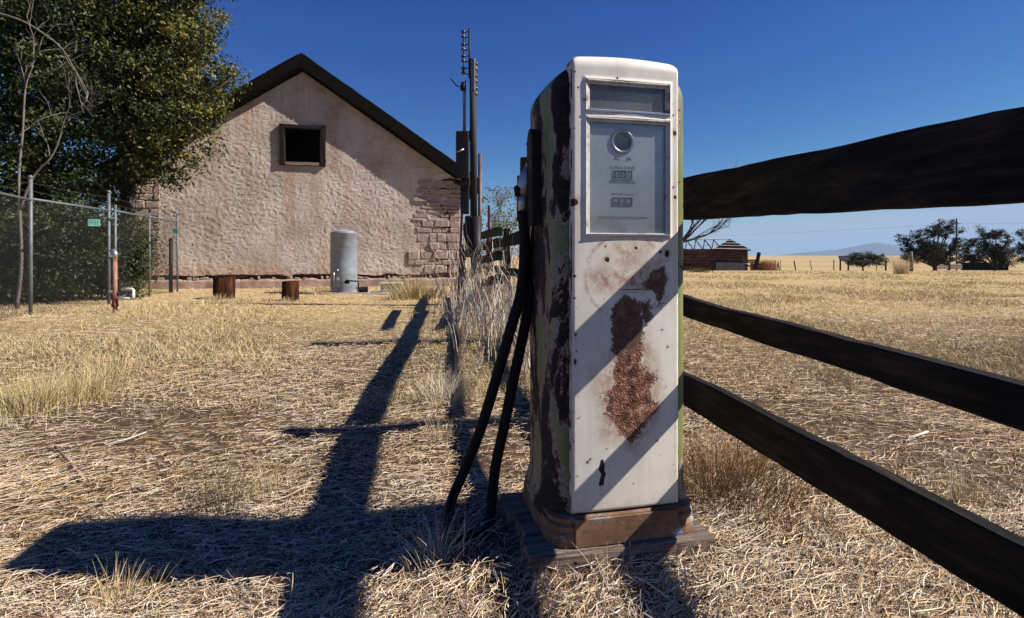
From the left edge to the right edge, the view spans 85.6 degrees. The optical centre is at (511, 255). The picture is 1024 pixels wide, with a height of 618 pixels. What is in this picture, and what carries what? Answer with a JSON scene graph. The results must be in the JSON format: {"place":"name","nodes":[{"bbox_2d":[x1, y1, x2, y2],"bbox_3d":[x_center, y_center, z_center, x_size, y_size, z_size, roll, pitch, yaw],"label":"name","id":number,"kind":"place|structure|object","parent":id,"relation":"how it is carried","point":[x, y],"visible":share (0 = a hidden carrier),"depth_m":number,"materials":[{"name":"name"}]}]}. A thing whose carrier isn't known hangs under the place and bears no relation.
{"place":"outdoors","nodes":[
{"label":"outdoors","id":0,"kind":"place"},
{"bbox_2d":[0,255,1023,617],"bbox_3d":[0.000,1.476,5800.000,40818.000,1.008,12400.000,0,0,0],"label":"ground","id":1,"kind":"structure","parent":0,"point":[802,263],"depth_m":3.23,"materials":[{"name":"beige plant"}]},
{"bbox_2d":[0,175,76,297],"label":"shrub","id":2,"kind":"object","parent":1,"relation":"on","point":[7,185],"visible":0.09,"depth_m":12.38,"materials":[{"name":"green plant"}]},
{"bbox_2d":[0,610,85,617],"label":"fallen stick","id":3,"kind":"object","parent":1,"relation":"on","point":[27,615],"visible":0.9,"depth_m":1.65,"materials":[{"name":"brown wood"}]},
{"bbox_2d":[0,205,101,305],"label":"shrub","id":4,"kind":"object","parent":1,"relation":"on","point":[44,288],"visible":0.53,"depth_m":11.32,"materials":[{"name":"green plant"}]},
{"bbox_2d":[0,0,105,309],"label":"bare tree","id":5,"kind":"object","parent":1,"relation":"on","point":[20,159],"visible":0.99,"depth_m":10.59,"materials":[{"name":"brown plant"}]},
{"bbox_2d":[0,165,124,296],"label":"shrub","id":6,"kind":"object","parent":1,"relation":"on","point":[71,189],"visible":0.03,"depth_m":13.29,"materials":[{"name":"green plant"}]},
{"bbox_2d":[0,357,129,429],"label":"grass tuft","id":7,"kind":"object","parent":1,"relation":"on","point":[29,404],"visible":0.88,"depth_m":3.88,"materials":[{"name":"plant"}]},
{"bbox_2d":[0,182,138,301],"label":"shrub","id":8,"kind":"object","parent":1,"relation":"on","point":[62,228],"visible":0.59,"depth_m":11.86,"materials":[{"name":"green plant"}]},
{"bbox_2d":[0,0,151,296],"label":"leafy tree","id":9,"kind":"object","parent":1,"relation":"on","point":[52,89],"visible":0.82,"depth_m":12.63,"materials":[{"name":"green plant"}]},
{"bbox_2d":[19,360,142,406],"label":"grass tuft","id":10,"kind":"object","parent":1,"relation":"on","point":[100,386],"visible":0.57,"depth_m":4.16,"materials":[{"name":"plant"}]},
{"bbox_2d":[0,175,178,319],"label":"chain link fence","id":11,"kind":"object","parent":1,"relation":"on","point":[30,199],"visible":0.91,"depth_m":10.73,"materials":[{"name":"metal"}]},
{"bbox_2d":[88,219,99,225],"bbox_3d":[-8.315,-0.649,10.999,0.200,0.135,0.009,0,0,-23],"label":"notice sign","id":12,"kind":"object","parent":11,"relation":"attached to","point":[93,222],"visible":1,"depth_m":11.00,"materials":[{"name":"green metal"}]},
{"bbox_2d":[173,228,178,233],"bbox_3d":[-9.302,-0.673,15.299,0.140,0.160,0.010,0,0,-5],"label":"notice sign","id":13,"kind":"object","parent":11,"relation":"attached to","point":[175,230],"visible":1,"depth_m":15.30,"materials":[{"name":"green metal"}]},
{"bbox_2d":[60,345,154,379],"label":"grass tuft","id":14,"kind":"object","parent":1,"relation":"on","point":[116,365],"visible":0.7,"depth_m":5.00,"materials":[{"name":"plant"}]},
{"bbox_2d":[60,204,161,299],"bbox_3d":[-9.452,0.046,12.928,2.195,2.376,2.060,0,0,44],"label":"shrub","id":15,"kind":"object","parent":1,"relation":"on","point":[134,263],"visible":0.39,"depth_m":12.77,"materials":[{"name":"green plant"}]},
{"bbox_2d":[109,249,134,311],"bbox_3d":[-6.980,0.502,9.884,0.477,1.242,0.126,0,0,11],"label":"standpipe","id":16,"kind":"object","parent":1,"relation":"on","point":[115,296],"visible":0.96,"depth_m":9.87,"materials":[{"name":"metal"}]},
{"bbox_2d":[72,544,177,617],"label":"grass tuft","id":17,"kind":"object","parent":1,"relation":"on","point":[116,591],"visible":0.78,"depth_m":1.75,"materials":[{"name":"plant"}]},
{"bbox_2d":[105,431,146,444],"bbox_3d":[-2.290,1.092,3.295,0.034,0.014,0.242,0,0,23],"label":"fallen stick","id":18,"kind":"object","parent":1,"relation":"on","point":[125,439],"visible":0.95,"depth_m":3.27,"materials":[{"name":"white wood"}]},
{"bbox_2d":[30,0,255,294],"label":"leafy tree","id":19,"kind":"object","parent":1,"relation":"on","point":[179,35],"visible":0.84,"depth_m":13.55,"materials":[{"name":"green plant"}]},
{"bbox_2d":[118,213,173,292],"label":"shrub","id":20,"kind":"object","parent":1,"relation":"on","point":[155,251],"visible":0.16,"depth_m":14.92,"materials":[{"name":"green plant"}]},
{"bbox_2d":[169,238,172,292],"bbox_3d":[-9.502,0.329,15.400,0.095,1.630,0.100,0,0,0],"label":"dark bollard","id":21,"kind":"object","parent":1,"relation":"on","point":[170,263],"visible":0.66,"depth_m":15.36,"materials":[{"name":"metal"}]},
{"bbox_2d":[115,429,288,524],"bbox_3d":[-1.322,0.964,2.408,0.694,0.340,0.676,0,0,23],"label":"grass tuft","id":22,"kind":"object","parent":1,"relation":"on","point":[218,496],"visible":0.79,"depth_m":2.41,"materials":[{"name":"plant"}]},
{"bbox_2d":[201,294,231,300],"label":"grass tuft","id":23,"kind":"object","parent":1,"relation":"on","point":[213,297],"visible":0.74,"depth_m":12.68,"materials":[{"name":"plant"}]},
{"bbox_2d":[213,276,235,298],"bbox_3d":[-6.807,0.773,13.092,0.505,0.563,0.493,0,0,3],"label":"wooden stump","id":24,"kind":"object","parent":1,"relation":"on","point":[224,286],"visible":0.82,"depth_m":12.92,"materials":[{"name":"brown wood"}]},
{"bbox_2d":[219,452,327,506],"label":"grass tuft","id":25,"kind":"object","parent":1,"relation":"on","point":[273,483],"visible":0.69,"depth_m":2.58,"materials":[{"name":"plant"}]},
{"bbox_2d":[271,296,297,302],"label":"grass tuft","id":26,"kind":"object","parent":1,"relation":"on","point":[292,300],"visible":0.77,"depth_m":12.15,"materials":[{"name":"plant"}]},
{"bbox_2d":[98,53,477,288],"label":"stucco house","id":27,"kind":"structure","parent":1,"relation":"on","point":[319,154],"depth_m":17.81,"materials":[{"name":"paint"}]},
{"bbox_2d":[279,123,325,166],"bbox_3d":[-6.742,-3.540,17.859,1.400,1.310,0.300,0,0,-13],"label":"window","id":28,"kind":"structure","parent":27,"relation":"in","point":[282,127],"depth_m":17.76,"materials":[{"name":"brown wood"}]},
{"bbox_2d":[282,281,299,300],"bbox_3d":[-5.003,0.815,12.497,0.381,0.491,0.381,0,0,10],"label":"wooden stump","id":29,"kind":"object","parent":1,"relation":"on","point":[290,289],"visible":0.84,"depth_m":12.36,"materials":[{"name":"brown wood"}]},
{"bbox_2d":[308,286,336,294],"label":"grass tuft","id":30,"kind":"object","parent":1,"relation":"on","point":[323,291],"visible":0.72,"depth_m":14.51,"materials":[{"name":"plant"}]},
{"bbox_2d":[312,291,388,294],"bbox_3d":[-4.261,1.016,15.000,2.000,0.060,1.000,0,0,0],"label":"concrete pad","id":31,"kind":"object","parent":1,"relation":"on","point":[377,292],"visible":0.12,"depth_m":14.50,"materials":[{"name":"grey concrete"}]},
{"bbox_2d":[330,230,359,292],"bbox_3d":[-4.474,0.158,14.964,0.911,1.715,0.812,0,0,0],"label":"water tank","id":32,"kind":"object","parent":31,"relation":"on","point":[343,261],"visible":0.94,"depth_m":14.69,"materials":[{"name":"metal"}]},
{"bbox_2d":[356,286,367,292],"bbox_3d":[-3.983,0.911,14.691,0.320,0.220,0.146,0,0,-17],"label":"water pump","id":33,"kind":"object","parent":31,"relation":"on","point":[363,289],"visible":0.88,"depth_m":14.64,"materials":[{"name":"metal"}]},
{"bbox_2d":[380,282,402,293],"bbox_3d":[-3.248,0.884,14.900,0.580,0.310,0.450,0,0,-6],"label":"concrete block","id":34,"kind":"object","parent":1,"relation":"on","point":[383,287],"depth_m":14.69,"materials":[{"name":"grey concrete"}]},
{"bbox_2d":[378,275,447,299],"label":"grass tuft","id":35,"kind":"object","parent":1,"relation":"on","point":[415,291],"visible":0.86,"depth_m":12.84,"materials":[{"name":"plant"}]},
{"bbox_2d":[416,414,460,442],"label":"grass tuft","id":36,"kind":"object","parent":1,"relation":"on","point":[438,435],"visible":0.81,"depth_m":3.10,"materials":[{"name":"plant"}]},
{"bbox_2d":[382,496,497,574],"bbox_3d":[-0.252,0.932,1.850,0.417,0.229,0.366,0,0,-20],"label":"grass tuft","id":37,"kind":"object","parent":1,"relation":"on","point":[433,551],"visible":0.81,"depth_m":1.85,"materials":[{"name":"plant"}]},
{"bbox_2d":[398,362,489,407],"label":"grass tuft","id":38,"kind":"object","parent":1,"relation":"on","point":[441,396],"visible":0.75,"depth_m":3.99,"materials":[{"name":"plant"}]},
{"bbox_2d":[457,213,462,300],"bbox_3d":[-1.022,0.205,10.800,0.050,2.051,0.035,3,0,0],"label":"steel fence post","id":39,"kind":"object","parent":1,"relation":"on","point":[460,238],"visible":0.57,"depth_m":10.78,"materials":[{"name":"grey metal"}]},
{"bbox_2d":[397,219,529,377],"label":"dry weeds","id":40,"kind":"object","parent":1,"relation":"on","point":[492,298],"visible":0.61,"depth_m":7.89,"materials":[{"name":"plant"}]},
{"bbox_2d":[461,244,466,299],"bbox_3d":[-0.968,0.343,11.000,0.140,1.125,0.100,0,0,0],"label":"wooden post","id":41,"kind":"object","parent":1,"relation":"on","point":[462,258],"visible":0.33,"depth_m":10.95,"materials":[{"name":"brown wood"}]},
{"bbox_2d":[461,28,481,303],"bbox_3d":[-0.837,-1.786,11.400,0.422,5.791,0.230,0,0,0],"label":"utility pole","id":42,"kind":"object","parent":1,"relation":"on","point":[472,68],"visible":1,"depth_m":11.34,"materials":[{"name":"wood"}]},
{"bbox_2d":[450,78,471,256],"bbox_3d":[-1.038,-1.802,11.351,0.474,3.688,0.298,0,0,0],"label":"switch box","id":43,"kind":"object","parent":42,"relation":"attached to","point":[462,156],"visible":0.95,"depth_m":11.29,"materials":[{"name":"metal"}]},
{"bbox_2d":[478,153,481,215],"bbox_3d":[-0.667,-0.443,11.500,0.082,3.346,0.084,0,0,0],"label":"steel pipe post","id":44,"kind":"object","parent":42,"relation":"attached to","point":[479,184],"visible":0.34,"depth_m":11.47,"materials":[{"name":"grey metal"}]},
{"bbox_2d":[488,206,489,289],"bbox_3d":[-0.500,0.080,11.900,0.050,2.301,0.035,0,0,0],"label":"steel fence post","id":45,"kind":"object","parent":1,"relation":"on","point":[488,228],"visible":0.36,"depth_m":11.88,"materials":[{"name":"brown metal"}]},
{"bbox_2d":[462,184,518,274],"bbox_3d":[-0.919,-0.804,21.283,4.048,4.075,2.411,0,0,29],"label":"sparse tree","id":46,"kind":"object","parent":1,"relation":"on","point":[506,224],"visible":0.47,"depth_m":20.86,"materials":[{"name":"green plant"}]},
{"bbox_2d":[481,226,502,286],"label":"green board gate","id":47,"kind":"structure","parent":1,"relation":"on","point":[494,232],"depth_m":8.09,"materials":[{"name":"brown wood"}]},
{"bbox_2d":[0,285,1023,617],"bbox_3d":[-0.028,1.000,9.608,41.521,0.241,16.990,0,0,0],"label":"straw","id":48,"kind":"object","parent":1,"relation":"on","point":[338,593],"visible":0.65,"depth_m":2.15,"materials":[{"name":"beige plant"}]},
{"bbox_2d":[54,446,83,478],"bbox_3d":[-2.324,1.079,2.900,0.722,0.032,0.022,0,0,42],"label":"fallen stick","id":49,"kind":"object","parent":48,"relation":"on","point":[59,451],"visible":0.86,"depth_m":2.92,"materials":[{"name":"brown wood"}]},
{"bbox_2d":[478,542,590,596],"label":"grass tuft","id":50,"kind":"object","parent":1,"relation":"on","point":[546,573],"visible":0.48,"depth_m":1.66,"materials":[{"name":"plant"}]},
{"bbox_2d":[500,492,714,579],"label":"timber plinth","id":51,"kind":"structure","parent":1,"relation":"on","point":[517,517],"depth_m":1.76,"materials":[{"name":"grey wood"}]},
{"bbox_2d":[443,57,692,548],"bbox_3d":[0.171,0.182,1.995,0.811,1.653,0.543,0,0,-13],"label":"gas pump","id":52,"kind":"object","parent":51,"relation":"on","point":[598,296],"visible":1,"depth_m":1.79,"materials":[{"name":"paint"}]},
{"bbox_2d":[586,78,669,113],"bbox_3d":[0.375,-0.508,1.787,0.291,0.105,0.019,0,0,-13],"label":"upper window frame","id":53,"kind":"structure","parent":52,"relation":"in","point":[666,89],"depth_m":1.79,"materials":[{"name":"paint"}]},
{"bbox_2d":[586,116,669,236],"bbox_3d":[0.375,-0.251,1.786,0.291,0.381,0.018,0,0,-13],"label":"lower window frame","id":54,"kind":"structure","parent":52,"relation":"in","point":[666,125],"depth_m":1.80,"materials":[{"name":"paint"}]},
{"bbox_2d":[556,540,664,597],"bbox_3d":[0.318,0.938,1.732,0.390,0.127,0.376,0,0,38],"label":"grass tuft","id":55,"kind":"object","parent":1,"relation":"on","point":[620,568],"visible":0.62,"depth_m":1.68,"materials":[{"name":"plant"}]},
{"bbox_2d":[622,555,644,575],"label":"grass tuft","id":56,"kind":"object","parent":1,"relation":"on","point":[634,568],"visible":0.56,"depth_m":1.70,"materials":[{"name":"plant"}]},
{"bbox_2d":[644,533,727,574],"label":"grass tuft","id":57,"kind":"object","parent":1,"relation":"on","point":[691,557],"visible":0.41,"depth_m":1.74,"materials":[{"name":"plant"}]},
{"bbox_2d":[686,267,713,272],"bbox_3d":[11.535,0.877,34.004,1.707,0.382,1.712,0,0,36],"label":"weed patch","id":58,"kind":"object","parent":1,"relation":"on","point":[696,269],"visible":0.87,"depth_m":33.83,"materials":[{"name":"plant"}]},
{"bbox_2d":[683,155,755,242],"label":"dead tree","id":59,"kind":"object","parent":1,"relation":"on","point":[689,233],"visible":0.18,"depth_m":47.02,"materials":[{"name":"grey plant"}]},
{"bbox_2d":[733,470,768,499],"bbox_3d":[1.024,0.972,2.357,0.018,0.030,0.420,0,0,42],"label":"fallen stick","id":60,"kind":"object","parent":1,"relation":"on","point":[749,487],"visible":0.27,"depth_m":2.30,"materials":[{"name":"brown wood"}]},
{"bbox_2d":[683,421,820,527],"bbox_3d":[0.804,0.861,2.237,0.983,0.330,0.870,0,0,-24],"label":"grass tuft","id":61,"kind":"object","parent":1,"relation":"on","point":[721,492],"visible":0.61,"depth_m":2.19,"materials":[{"name":"plant"}]},
{"bbox_2d":[482,107,1023,617],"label":"rail fence","id":62,"kind":"object","parent":1,"relation":"on","point":[974,161],"visible":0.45,"depth_m":1.29,"materials":[{"name":"brown wood"}]},
{"bbox_2d":[747,252,763,270],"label":"timber pile","id":63,"kind":"object","parent":1,"relation":"on","point":[753,265],"visible":0.92,"depth_m":43.71,"materials":[{"name":"brown wood"}]},
{"bbox_2d":[758,259,778,270],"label":"red weeds","id":64,"kind":"object","parent":1,"relation":"on","point":[770,266],"visible":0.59,"depth_m":44.35,"materials":[{"name":"plant"}]},
{"bbox_2d":[683,414,860,504],"bbox_3d":[1.057,0.895,2.494,0.913,0.291,0.944,0,0,0],"label":"grass tuft","id":65,"kind":"object","parent":1,"relation":"on","point":[725,456],"visible":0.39,"depth_m":2.49,"materials":[{"name":"plant"}]},
{"bbox_2d":[728,485,858,555],"bbox_3d":[1.011,0.939,1.968,0.391,0.155,0.432,0,0,-29],"label":"grass tuft","id":66,"kind":"object","parent":1,"relation":"on","point":[793,524],"visible":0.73,"depth_m":1.95,"materials":[{"name":"plant"}]},
{"bbox_2d":[775,260,886,270],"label":"wire fence","id":67,"kind":"object","parent":1,"relation":"on","point":[885,266],"visible":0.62,"depth_m":45.99,"materials":[{"name":"brown wood"}]},
{"bbox_2d":[725,218,960,270],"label":"power pole","id":68,"kind":"object","parent":1,"relation":"on","point":[891,227],"visible":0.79,"depth_m":72.98,"materials":[{"name":"brown wood"}]},
{"bbox_2d":[838,256,850,269],"bbox_3d":[23.737,0.563,39.470,0.720,1.063,0.269,0,0,6],"label":"lectern sign","id":69,"kind":"object","parent":1,"relation":"on","point":[844,258],"visible":0.89,"depth_m":39.47,"materials":[{"name":"grey wood"}]},
{"bbox_2d":[843,251,890,270],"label":"olive bush","id":70,"kind":"object","parent":1,"relation":"on","point":[862,260],"visible":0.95,"depth_m":41.75,"materials":[{"name":"green plant"}]},
{"bbox_2d":[883,254,919,273],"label":"grass clump","id":71,"kind":"object","parent":1,"relation":"on","point":[900,270],"visible":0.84,"depth_m":30.94,"materials":[{"name":"plant"}]},
{"bbox_2d":[909,251,913,270],"bbox_3d":[25.992,0.439,36.004,0.256,1.407,0.252,0,0,0],"label":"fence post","id":72,"kind":"object","parent":1,"relation":"on","point":[911,264],"visible":0.7,"depth_m":35.92,"materials":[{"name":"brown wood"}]},
{"bbox_2d":[905,430,928,439],"bbox_3d":[2.284,1.011,3.112,0.252,0.017,0.018,0,0,-31],"label":"fallen stick","id":73,"kind":"object","parent":1,"relation":"on","point":[916,435],"visible":0.95,"depth_m":3.09,"materials":[{"name":"white wood"}]},
{"bbox_2d":[894,219,968,270],"bbox_3d":[30.453,-0.700,39.831,5.419,4.010,2.769,0,0,0],"label":"mesquite tree","id":74,"kind":"object","parent":1,"relation":"on","point":[934,254],"visible":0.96,"depth_m":39.82,"materials":[{"name":"green plant"}]},
{"bbox_2d":[920,449,1019,515],"bbox_3d":[1.887,0.935,2.302,0.350,0.250,0.344,0,0,-43],"label":"grass tuft","id":75,"kind":"object","parent":1,"relation":"on","point":[964,493],"visible":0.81,"depth_m":2.29,"materials":[{"name":"plant"}]},
{"bbox_2d":[937,256,1007,269],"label":"ruined shed","id":76,"kind":"structure","parent":1,"relation":"on","point":[963,265],"depth_m":44.00,"materials":[{"name":"brown wood"}]},
{"bbox_2d":[955,225,1020,270],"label":"mesquite tree","id":77,"kind":"object","parent":1,"relation":"on","point":[997,253],"visible":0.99,"depth_m":41.83,"materials":[{"name":"green plant"}]},
{"bbox_2d":[1013,226,1023,264],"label":"mesquite tree","id":78,"kind":"object","parent":1,"relation":"on","point":[1020,247],"visible":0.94,"depth_m":43.12,"materials":[{"name":"green plant"}]},
{"bbox_2d":[0,0,1023,254],"label":"sky","id":79,"kind":"structure","parent":0,"point":[760,80],"materials":[{"name":"blue"}]},
{"bbox_2d":[683,239,750,270],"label":"ruined barn","id":80,"kind":"structure","parent":0,"point":[729,255],"depth_m":49.96,"materials":[{"name":"brown wood"}]},
{"bbox_2d":[775,243,1023,255],"bbox_3d":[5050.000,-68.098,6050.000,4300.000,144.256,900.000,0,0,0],"label":"mountain","id":81,"kind":"structure","parent":0,"point":[885,249],"depth_m":5796.29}
]}

